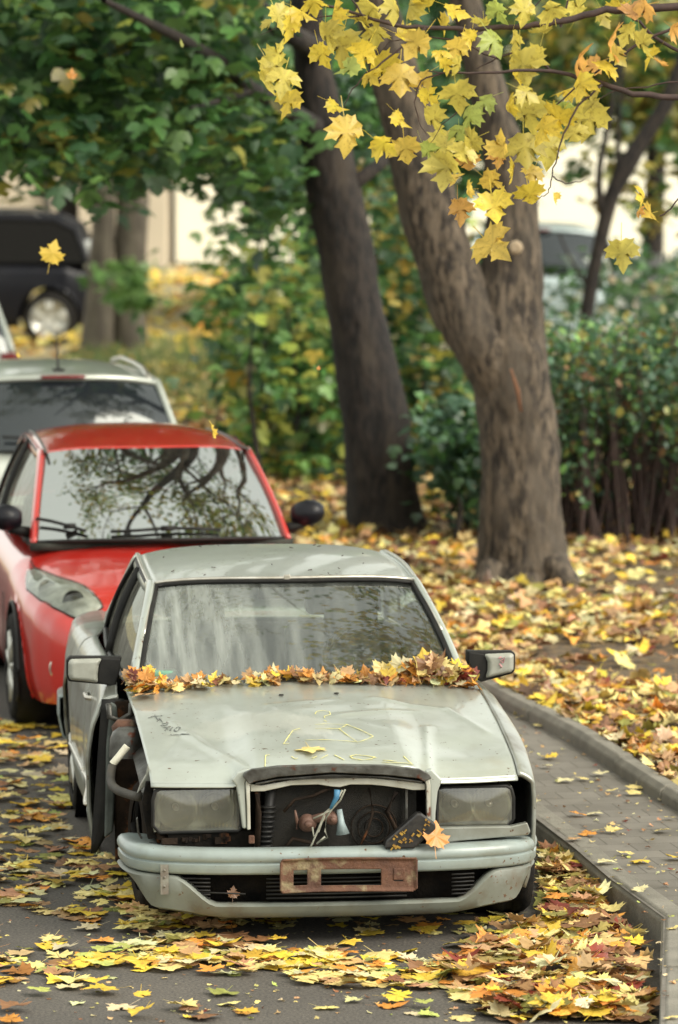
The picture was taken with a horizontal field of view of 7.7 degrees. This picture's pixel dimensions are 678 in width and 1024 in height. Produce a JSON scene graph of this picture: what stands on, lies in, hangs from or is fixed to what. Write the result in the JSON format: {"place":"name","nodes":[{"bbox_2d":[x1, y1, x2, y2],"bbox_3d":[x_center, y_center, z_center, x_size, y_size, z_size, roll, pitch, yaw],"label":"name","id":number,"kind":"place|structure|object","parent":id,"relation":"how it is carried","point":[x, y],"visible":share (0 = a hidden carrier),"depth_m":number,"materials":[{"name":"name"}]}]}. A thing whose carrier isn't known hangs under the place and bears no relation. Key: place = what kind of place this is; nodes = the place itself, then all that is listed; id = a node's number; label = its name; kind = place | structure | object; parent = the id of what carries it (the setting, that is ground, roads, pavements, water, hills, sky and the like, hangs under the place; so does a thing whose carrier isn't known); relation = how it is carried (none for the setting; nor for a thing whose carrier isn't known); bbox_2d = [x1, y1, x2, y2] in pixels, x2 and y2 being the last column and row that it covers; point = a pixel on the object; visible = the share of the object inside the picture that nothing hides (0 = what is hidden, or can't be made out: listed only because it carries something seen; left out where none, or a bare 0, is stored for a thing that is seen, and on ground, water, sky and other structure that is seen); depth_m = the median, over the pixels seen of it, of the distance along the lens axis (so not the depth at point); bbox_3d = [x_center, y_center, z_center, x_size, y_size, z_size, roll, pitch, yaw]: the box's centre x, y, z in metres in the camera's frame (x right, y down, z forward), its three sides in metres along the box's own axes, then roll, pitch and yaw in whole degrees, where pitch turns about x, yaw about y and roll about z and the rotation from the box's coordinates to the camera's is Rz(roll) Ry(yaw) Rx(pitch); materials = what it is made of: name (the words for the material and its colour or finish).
{"place":"outdoors","nodes":[
{"label":"outdoors","id":0,"kind":"place"},
{"bbox_2d":[39,239,65,273],"bbox_3d":[-1.541,-1.371,26.996,0.144,0.196,0.022,16,-2,-13],"label":"fallen leaf","id":1,"kind":"object","parent":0,"point":[52,254],"visible":1,"depth_m":27.00,"materials":[{"name":"plant"}]},
{"bbox_2d":[0,169,172,267],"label":"building","id":2,"kind":"structure","parent":0,"point":[160,233],"depth_m":79.93,"materials":[{"name":"paint"}]},
{"bbox_2d":[63,342,206,374],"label":"grass bank","id":3,"kind":"structure","parent":0,"point":[143,354],"depth_m":56.98,"materials":[{"name":"plant"}]},
{"bbox_2d":[0,0,470,351],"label":"tree","id":4,"kind":"object","parent":3,"relation":"on","point":[118,311],"visible":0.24,"depth_m":57.55,"materials":[{"name":"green plant"}]},
{"bbox_2d":[63,327,412,409],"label":"grass","id":5,"kind":"structure","parent":3,"relation":"on","point":[157,352],"depth_m":55.68,"materials":[{"name":"green plant"}]},
{"bbox_2d":[173,4,412,262],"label":"building","id":6,"kind":"structure","parent":0,"point":[188,218],"depth_m":81.69,"materials":[{"name":"paint"}]},
{"bbox_2d":[0,666,659,1023],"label":"road","id":7,"kind":"structure","parent":0,"point":[21,930],"depth_m":21.28,"materials":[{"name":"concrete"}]},
{"bbox_2d":[0,309,19,359],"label":"silver car","id":8,"kind":"object","parent":7,"relation":"on","point":[7,350],"visible":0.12,"depth_m":42.99,"materials":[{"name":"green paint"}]},
{"bbox_2d":[0,998,30,1008],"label":"fallen leaf","id":9,"kind":"object","parent":7,"relation":"on","point":[4,1004],"visible":1,"depth_m":20.30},
{"bbox_2d":[27,986,49,991],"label":"fallen leaf","id":10,"kind":"object","parent":7,"relation":"on","point":[44,989],"visible":1,"depth_m":20.63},
{"bbox_2d":[24,754,53,760],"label":"fallen leaf","id":11,"kind":"object","parent":7,"relation":"on","point":[44,757],"visible":1,"depth_m":27.03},
{"bbox_2d":[35,871,62,876],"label":"fallen leaf","id":12,"kind":"object","parent":7,"relation":"on","point":[51,874],"visible":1,"depth_m":23.39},
{"bbox_2d":[68,950,94,965],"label":"fallen leaf","id":13,"kind":"object","parent":7,"relation":"on","point":[81,958],"visible":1,"depth_m":21.31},
{"bbox_2d":[0,332,176,500],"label":"silver estate","id":14,"kind":"object","parent":7,"relation":"on","point":[38,393],"visible":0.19,"depth_m":33.38,"materials":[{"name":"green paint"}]},
{"bbox_2d":[0,380,169,450],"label":"rear window","id":15,"kind":"structure","parent":14,"relation":"in","point":[25,406],"depth_m":33.32,"materials":[{"name":"glass"}]},
{"bbox_2d":[84,976,108,982],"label":"fallen leaf","id":16,"kind":"object","parent":7,"relation":"on","point":[92,979],"visible":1,"depth_m":20.82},
{"bbox_2d":[90,959,114,965],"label":"fallen leaf","id":17,"kind":"object","parent":7,"relation":"on","point":[106,962],"visible":1,"depth_m":21.23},
{"bbox_2d":[83,982,128,990],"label":"fallen leaf","id":18,"kind":"object","parent":7,"relation":"on","point":[102,986],"visible":1,"depth_m":20.67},
{"bbox_2d":[113,918,137,924],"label":"fallen leaf","id":19,"kind":"object","parent":7,"relation":"on","point":[126,922],"visible":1,"depth_m":22.16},
{"bbox_2d":[126,1003,153,1016],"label":"fallen leaf","id":20,"kind":"object","parent":7,"relation":"on","point":[133,1012],"visible":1,"depth_m":20.16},
{"bbox_2d":[0,422,323,724],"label":"red hatchback","id":21,"kind":"object","parent":7,"relation":"on","point":[91,514],"visible":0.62,"depth_m":29.02,"materials":[{"name":"paint"}]},
{"bbox_2d":[164,998,197,1006],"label":"fallen leaf","id":22,"kind":"object","parent":7,"relation":"on","point":[191,1002],"visible":1,"depth_m":20.33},
{"bbox_2d":[179,1000,202,1009],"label":"fallen leaf","id":23,"kind":"object","parent":7,"relation":"on","point":[185,1007],"visible":1,"depth_m":20.29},
{"bbox_2d":[188,1014,219,1018],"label":"fallen leaf","id":24,"kind":"object","parent":7,"relation":"on","point":[199,1016],"visible":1,"depth_m":20.11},
{"bbox_2d":[196,918,225,927],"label":"fallen leaf","id":25,"kind":"object","parent":7,"relation":"on","point":[210,923],"visible":1,"depth_m":22.09,"materials":[{"name":"plant"}]},
{"bbox_2d":[197,963,224,971],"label":"fallen leaf","id":26,"kind":"object","parent":7,"relation":"on","point":[206,968],"visible":1,"depth_m":21.10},
{"bbox_2d":[207,954,227,962],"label":"fallen leaf","id":27,"kind":"object","parent":7,"relation":"on","point":[215,960],"visible":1,"depth_m":21.31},
{"bbox_2d":[188,951,222,958],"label":"fallen leaf","id":28,"kind":"object","parent":27,"relation":"on","point":[201,955],"visible":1,"depth_m":21.34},
{"bbox_2d":[0,718,523,1021],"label":"leaf litter","id":29,"kind":"object","parent":7,"relation":"on","point":[12,896],"visible":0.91,"depth_m":22.13,"materials":[{"name":"plant"}]},
{"bbox_2d":[12,833,42,842],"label":"fallen leaf","id":30,"kind":"object","parent":29,"relation":"on","point":[26,839],"visible":1,"depth_m":24.38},
{"bbox_2d":[87,944,119,951],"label":"fallen leaf","id":31,"kind":"object","parent":29,"relation":"on","point":[98,948],"visible":1,"depth_m":21.54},
{"bbox_2d":[120,950,158,965],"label":"fallen leaf","id":32,"kind":"object","parent":29,"relation":"on","point":[133,960],"visible":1,"depth_m":21.26,"materials":[{"name":"plant"}]},
{"bbox_2d":[154,944,179,955],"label":"fallen leaf","id":33,"kind":"object","parent":29,"relation":"on","point":[174,947],"visible":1,"depth_m":21.48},
{"bbox_2d":[167,915,206,924],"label":"fallen leaf","id":34,"kind":"object","parent":29,"relation":"on","point":[192,920],"visible":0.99,"depth_m":22.20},
{"bbox_2d":[177,945,202,954],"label":"fallen leaf","id":35,"kind":"object","parent":29,"relation":"on","point":[189,949],"visible":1,"depth_m":21.45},
{"bbox_2d":[173,956,212,962],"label":"fallen leaf","id":36,"kind":"object","parent":29,"relation":"on","point":[192,960],"visible":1,"depth_m":21.21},
{"bbox_2d":[193,931,215,936],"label":"fallen leaf","id":37,"kind":"object","parent":29,"relation":"on","point":[202,933],"visible":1,"depth_m":21.85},
{"bbox_2d":[204,936,242,945],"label":"fallen leaf","id":38,"kind":"object","parent":29,"relation":"on","point":[218,943],"visible":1,"depth_m":21.59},
{"bbox_2d":[216,925,248,940],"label":"fallen leaf","id":39,"kind":"object","parent":29,"relation":"on","point":[228,935],"visible":1,"depth_m":21.84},
{"bbox_2d":[219,949,248,958],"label":"fallen leaf","id":40,"kind":"object","parent":29,"relation":"on","point":[231,953],"visible":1,"depth_m":21.37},
{"bbox_2d":[255,944,278,951],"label":"fallen leaf","id":41,"kind":"object","parent":29,"relation":"on","point":[272,948],"visible":1,"depth_m":21.51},
{"bbox_2d":[310,939,342,957],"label":"fallen leaf","id":42,"kind":"object","parent":29,"relation":"on","point":[321,952],"visible":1,"depth_m":21.41,"materials":[{"name":"plant"}]},
{"bbox_2d":[303,970,350,977],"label":"fallen leaf","id":43,"kind":"object","parent":29,"relation":"on","point":[331,974],"visible":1,"depth_m":20.94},
{"bbox_2d":[325,976,372,983],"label":"fallen leaf","id":44,"kind":"object","parent":29,"relation":"on","point":[351,979],"visible":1,"depth_m":20.75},
{"bbox_2d":[326,963,373,971],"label":"fallen leaf","id":45,"kind":"object","parent":29,"relation":"on","point":[344,967],"visible":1,"depth_m":21.11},
{"bbox_2d":[331,966,369,976],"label":"fallen leaf","id":46,"kind":"object","parent":29,"relation":"on","point":[361,973],"visible":1,"depth_m":20.99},
{"bbox_2d":[404,957,434,971],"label":"fallen leaf","id":47,"kind":"object","parent":29,"relation":"on","point":[416,964],"visible":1,"depth_m":21.12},
{"bbox_2d":[406,969,440,981],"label":"fallen leaf","id":48,"kind":"object","parent":29,"relation":"on","point":[426,976],"visible":1,"depth_m":20.88,"materials":[{"name":"plant"}]},
{"bbox_2d":[272,958,309,969],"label":"fallen leaf","id":49,"kind":"object","parent":7,"relation":"on","point":[289,962],"visible":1,"depth_m":21.18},
{"bbox_2d":[57,544,536,917],"bbox_3d":[-0.310,0.940,24.144,2.092,1.436,5.135,-1,6,-7],"label":"wrecked sedan","id":50,"kind":"object","parent":7,"relation":"on","point":[203,799],"visible":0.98,"depth_m":22.28,"materials":[{"name":"paint"}]},
{"bbox_2d":[227,885,239,901],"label":"fallen leaf","id":51,"kind":"object","parent":50,"relation":"on","point":[233,890],"visible":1,"depth_m":21.76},
{"bbox_2d":[120,662,481,693],"bbox_3d":[-0.173,0.760,23.042,1.665,0.142,0.241,-1,6,-7],"label":"leaf heap","id":52,"kind":"object","parent":50,"relation":"on","point":[337,676],"visible":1,"depth_m":23.01,"materials":[{"name":"plant"}]},
{"bbox_2d":[121,667,139,681],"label":"fallen leaf","id":53,"kind":"object","parent":52,"relation":"on","point":[135,673],"visible":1,"depth_m":22.95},
{"bbox_2d":[137,667,152,680],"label":"fallen leaf","id":54,"kind":"object","parent":52,"relation":"on","point":[145,675],"visible":1,"depth_m":22.92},
{"bbox_2d":[339,667,354,674],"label":"fallen leaf","id":55,"kind":"object","parent":52,"relation":"on","point":[348,671],"visible":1,"depth_m":23.06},
{"bbox_2d":[372,660,390,678],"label":"fallen leaf","id":56,"kind":"object","parent":52,"relation":"on","point":[377,666],"visible":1,"depth_m":23.10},
{"bbox_2d":[380,666,402,681],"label":"fallen leaf","id":57,"kind":"object","parent":52,"relation":"on","point":[391,671],"visible":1,"depth_m":23.07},
{"bbox_2d":[389,653,412,672],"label":"fallen leaf","id":58,"kind":"object","parent":52,"relation":"on","point":[396,662],"visible":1,"depth_m":23.11,"materials":[{"name":"plant"}]},
{"bbox_2d":[417,647,429,658],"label":"fallen leaf","id":59,"kind":"object","parent":52,"relation":"on","point":[423,651],"visible":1,"depth_m":23.14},
{"bbox_2d":[413,651,437,683],"bbox_3d":[0.398,0.705,23.056,0.125,0.170,0.056,14,-16,23],"label":"fallen leaf","id":60,"kind":"object","parent":52,"relation":"on","point":[421,664],"visible":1,"depth_m":23.07,"materials":[{"name":"plant"}]},
{"bbox_2d":[425,651,444,674],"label":"fallen leaf","id":61,"kind":"object","parent":52,"relation":"on","point":[440,660],"visible":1,"depth_m":23.06,"materials":[{"name":"plant"}]},
{"bbox_2d":[434,658,453,678],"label":"fallen leaf","id":62,"kind":"object","parent":52,"relation":"on","point":[445,663],"visible":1,"depth_m":23.08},
{"bbox_2d":[442,661,458,683],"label":"fallen leaf","id":63,"kind":"object","parent":52,"relation":"on","point":[455,674],"visible":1,"depth_m":23.09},
{"bbox_2d":[297,743,326,752],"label":"fallen leaf","id":64,"kind":"object","parent":50,"relation":"on","point":[311,749],"visible":1,"depth_m":21.87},
{"bbox_2d":[400,670,421,685],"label":"fallen leaf","id":65,"kind":"object","parent":50,"relation":"on","point":[404,676],"visible":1,"depth_m":23.08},
{"bbox_2d":[422,820,449,853],"bbox_3d":[0.417,1.413,21.754,0.138,0.188,0.018,16,-28,-24],"label":"fallen leaf","id":66,"kind":"object","parent":50,"relation":"on","point":[436,838],"visible":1,"depth_m":21.76,"materials":[{"name":"plant"}]},
{"bbox_2d":[461,666,479,680],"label":"fallen leaf","id":67,"kind":"object","parent":50,"relation":"on","point":[476,670],"visible":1,"depth_m":23.18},
{"bbox_2d":[291,975,319,983],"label":"fallen leaf","id":68,"kind":"object","parent":7,"relation":"on","point":[302,978],"visible":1,"depth_m":20.88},
{"bbox_2d":[0,711,677,1022],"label":"leaf crumbs","id":69,"kind":"object","parent":7,"relation":"on","point":[297,997],"visible":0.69,"depth_m":21.97,"materials":[{"name":"plant"}]},
{"bbox_2d":[337,936,362,945],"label":"fallen leaf","id":70,"kind":"object","parent":7,"relation":"on","point":[353,941],"visible":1,"depth_m":21.73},
{"bbox_2d":[361,945,398,959],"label":"fallen leaf","id":71,"kind":"object","parent":7,"relation":"on","point":[383,954],"visible":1,"depth_m":21.42,"materials":[{"name":"plant"}]},
{"bbox_2d":[377,994,409,1001],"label":"fallen leaf","id":72,"kind":"object","parent":7,"relation":"on","point":[397,998],"visible":1,"depth_m":20.48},
{"bbox_2d":[449,988,480,1001],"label":"fallen leaf","id":73,"kind":"object","parent":7,"relation":"on","point":[463,995],"visible":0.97,"depth_m":20.52,"materials":[{"name":"plant"}]},
{"bbox_2d":[417,840,659,1023],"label":"leaf drift","id":74,"kind":"object","parent":7,"relation":"on","point":[572,884],"visible":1,"depth_m":21.18,"materials":[{"name":"plant"}]},
{"bbox_2d":[445,979,473,988],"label":"fallen leaf","id":75,"kind":"object","parent":74,"relation":"on","point":[457,982],"visible":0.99,"depth_m":20.72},
{"bbox_2d":[451,953,494,981],"bbox_3d":[0.552,1.889,20.848,0.186,0.100,0.192,3,6,27],"label":"fallen leaf","id":76,"kind":"object","parent":74,"relation":"on","point":[469,963],"visible":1,"depth_m":20.87,"materials":[{"name":"plant"}]},
{"bbox_2d":[527,938,557,963],"bbox_3d":[0.864,1.864,21.186,0.157,0.047,0.213,-38,25,-13],"label":"fallen leaf","id":77,"kind":"object","parent":74,"relation":"on","point":[551,949],"visible":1,"depth_m":21.21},
{"bbox_2d":[530,997,562,1021],"bbox_3d":[0.810,1.992,20.106,0.184,0.030,0.249,-34,7,31],"label":"fallen leaf","id":78,"kind":"object","parent":74,"relation":"on","point":[555,1004],"visible":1,"depth_m":20.09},
{"bbox_2d":[569,939,585,953],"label":"fallen leaf","id":79,"kind":"object","parent":74,"relation":"on","point":[580,945],"visible":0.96,"depth_m":21.40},
{"bbox_2d":[577,1002,613,1020],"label":"fallen leaf","id":80,"kind":"object","parent":74,"relation":"on","point":[599,1012],"visible":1,"depth_m":20.08,"materials":[{"name":"plant"}]},
{"bbox_2d":[613,988,648,1015],"bbox_3d":[1.175,1.979,20.211,0.174,0.026,0.236,3,26,25],"label":"fallen leaf","id":81,"kind":"object","parent":74,"relation":"on","point":[643,1007],"visible":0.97,"depth_m":20.20,"materials":[{"name":"plant"}]},
{"bbox_2d":[617,1009,658,1022],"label":"fallen leaf","id":82,"kind":"object","parent":74,"relation":"on","point":[640,1019],"visible":0.97,"depth_m":20.07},
{"bbox_2d":[536,801,677,1023],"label":"road kerb","id":83,"kind":"structure","parent":7,"relation":"on","point":[632,908],"depth_m":22.32,"materials":[{"name":"concrete"}]},
{"bbox_2d":[633,883,647,891],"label":"fallen leaf","id":84,"kind":"object","parent":83,"relation":"on","point":[641,888],"visible":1,"depth_m":22.33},
{"bbox_2d":[7,258,669,359],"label":"ground","id":85,"kind":"structure","parent":0,"point":[172,265],"depth_m":67.91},
{"bbox_2d":[0,207,90,344],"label":"black car","id":86,"kind":"object","parent":85,"relation":"on","point":[55,305],"visible":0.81,"depth_m":61.20,"materials":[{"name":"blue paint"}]},
{"bbox_2d":[57,181,78,219],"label":"tree","id":87,"kind":"object","parent":85,"relation":"on","point":[69,208],"visible":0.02,"depth_m":67.80,"materials":[{"name":"green plant"}]},
{"bbox_2d":[8,267,424,401],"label":"leaves","id":88,"kind":"object","parent":85,"relation":"on","point":[19,342],"visible":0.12,"depth_m":64.12,"materials":[{"name":"yellow plant"}]},
{"bbox_2d":[241,0,458,254],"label":"tree","id":89,"kind":"object","parent":85,"relation":"on","point":[452,81],"visible":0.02,"depth_m":64.48,"materials":[{"name":"green plant"}]},
{"bbox_2d":[366,0,602,297],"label":"tree","id":90,"kind":"object","parent":85,"relation":"on","point":[473,175],"visible":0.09,"depth_m":65.38,"materials":[{"name":"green plant"}]},
{"bbox_2d":[474,222,631,353],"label":"pale blue car","id":91,"kind":"object","parent":85,"relation":"on","point":[574,236],"visible":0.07,"depth_m":56.16,"materials":[{"name":"paint"}]},
{"bbox_2d":[511,0,669,314],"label":"tree","id":92,"kind":"object","parent":85,"relation":"on","point":[656,245],"visible":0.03,"depth_m":65.82,"materials":[{"name":"green plant"}]},
{"bbox_2d":[625,248,677,338],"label":"fence","id":93,"kind":"object","parent":85,"relation":"on","point":[658,262],"visible":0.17,"depth_m":60.00,"materials":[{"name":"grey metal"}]},
{"bbox_2d":[164,372,677,762],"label":"soil verge","id":94,"kind":"structure","parent":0,"point":[563,645],"depth_m":32.69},
{"bbox_2d":[136,177,323,443],"bbox_3d":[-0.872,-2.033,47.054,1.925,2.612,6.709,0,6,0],"label":"young tree","id":95,"kind":"object","parent":94,"relation":"on","point":[236,280],"visible":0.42,"depth_m":45.10,"materials":[{"name":"green plant"}]},
{"bbox_2d":[0,0,462,535],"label":"maple tree","id":96,"kind":"object","parent":94,"relation":"on","point":[142,100],"visible":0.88,"depth_m":34.89,"materials":[{"name":"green plant"}]},
{"bbox_2d":[66,68,76,83],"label":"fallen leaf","id":97,"kind":"object","parent":96,"relation":"hanging from","point":[72,75],"visible":1,"depth_m":27.40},
{"bbox_2d":[165,233,415,486],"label":"bush","id":98,"kind":"object","parent":94,"relation":"on","point":[283,403],"visible":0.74,"depth_m":41.56,"materials":[{"name":"green plant"}]},
{"bbox_2d":[290,153,482,476],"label":"bush","id":99,"kind":"object","parent":94,"relation":"on","point":[398,275],"visible":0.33,"depth_m":42.74,"materials":[{"name":"green plant"}]},
{"bbox_2d":[151,366,677,784],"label":"leaf carpet","id":100,"kind":"object","parent":94,"relation":"on","point":[657,751],"visible":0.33,"depth_m":32.15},
{"bbox_2d":[385,373,481,543],"bbox_3d":[0.889,-0.409,37.211,1.134,1.346,1.698,0,6,0],"label":"bush","id":101,"kind":"object","parent":94,"relation":"on","point":[457,476],"visible":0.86,"depth_m":36.83,"materials":[{"name":"green plant"}]},
{"bbox_2d":[256,0,677,274],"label":"yellow maple tree","id":102,"kind":"object","parent":94,"relation":"on","point":[545,142],"visible":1,"depth_m":20.28,"materials":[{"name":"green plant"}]},
{"bbox_2d":[354,0,580,589],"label":"maple tree","id":103,"kind":"object","parent":94,"relation":"on","point":[487,316],"visible":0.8,"depth_m":33.83,"materials":[{"name":"brown plant"}]},
{"bbox_2d":[485,0,677,352],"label":"tree","id":104,"kind":"object","parent":94,"relation":"on","point":[638,125],"visible":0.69,"depth_m":49.41,"materials":[{"name":"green plant"}]},
{"bbox_2d":[543,237,677,378],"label":"bush","id":105,"kind":"object","parent":94,"relation":"on","point":[638,267],"visible":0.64,"depth_m":52.24,"materials":[{"name":"green plant"}]},
{"bbox_2d":[545,302,677,546],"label":"hedge","id":106,"kind":"object","parent":94,"relation":"on","point":[622,412],"visible":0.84,"depth_m":36.78,"materials":[{"name":"green plant"}]},
{"bbox_2d":[447,14,677,259],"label":"building","id":107,"kind":"structure","parent":0,"point":[570,208],"depth_m":80.90,"materials":[{"name":"paint"}]},
{"bbox_2d":[503,708,677,1023],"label":"pavement","id":108,"kind":"structure","parent":0,"point":[560,794],"depth_m":24.62,"materials":[{"name":"concrete"}]},
{"bbox_2d":[462,663,677,811],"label":"verge kerb","id":109,"kind":"structure","parent":108,"relation":"on","point":[628,766],"depth_m":26.53,"materials":[{"name":"concrete"}]},
{"bbox_2d":[604,825,622,831],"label":"fallen leaf","id":110,"kind":"object","parent":108,"relation":"on","point":[612,829],"visible":1,"depth_m":23.95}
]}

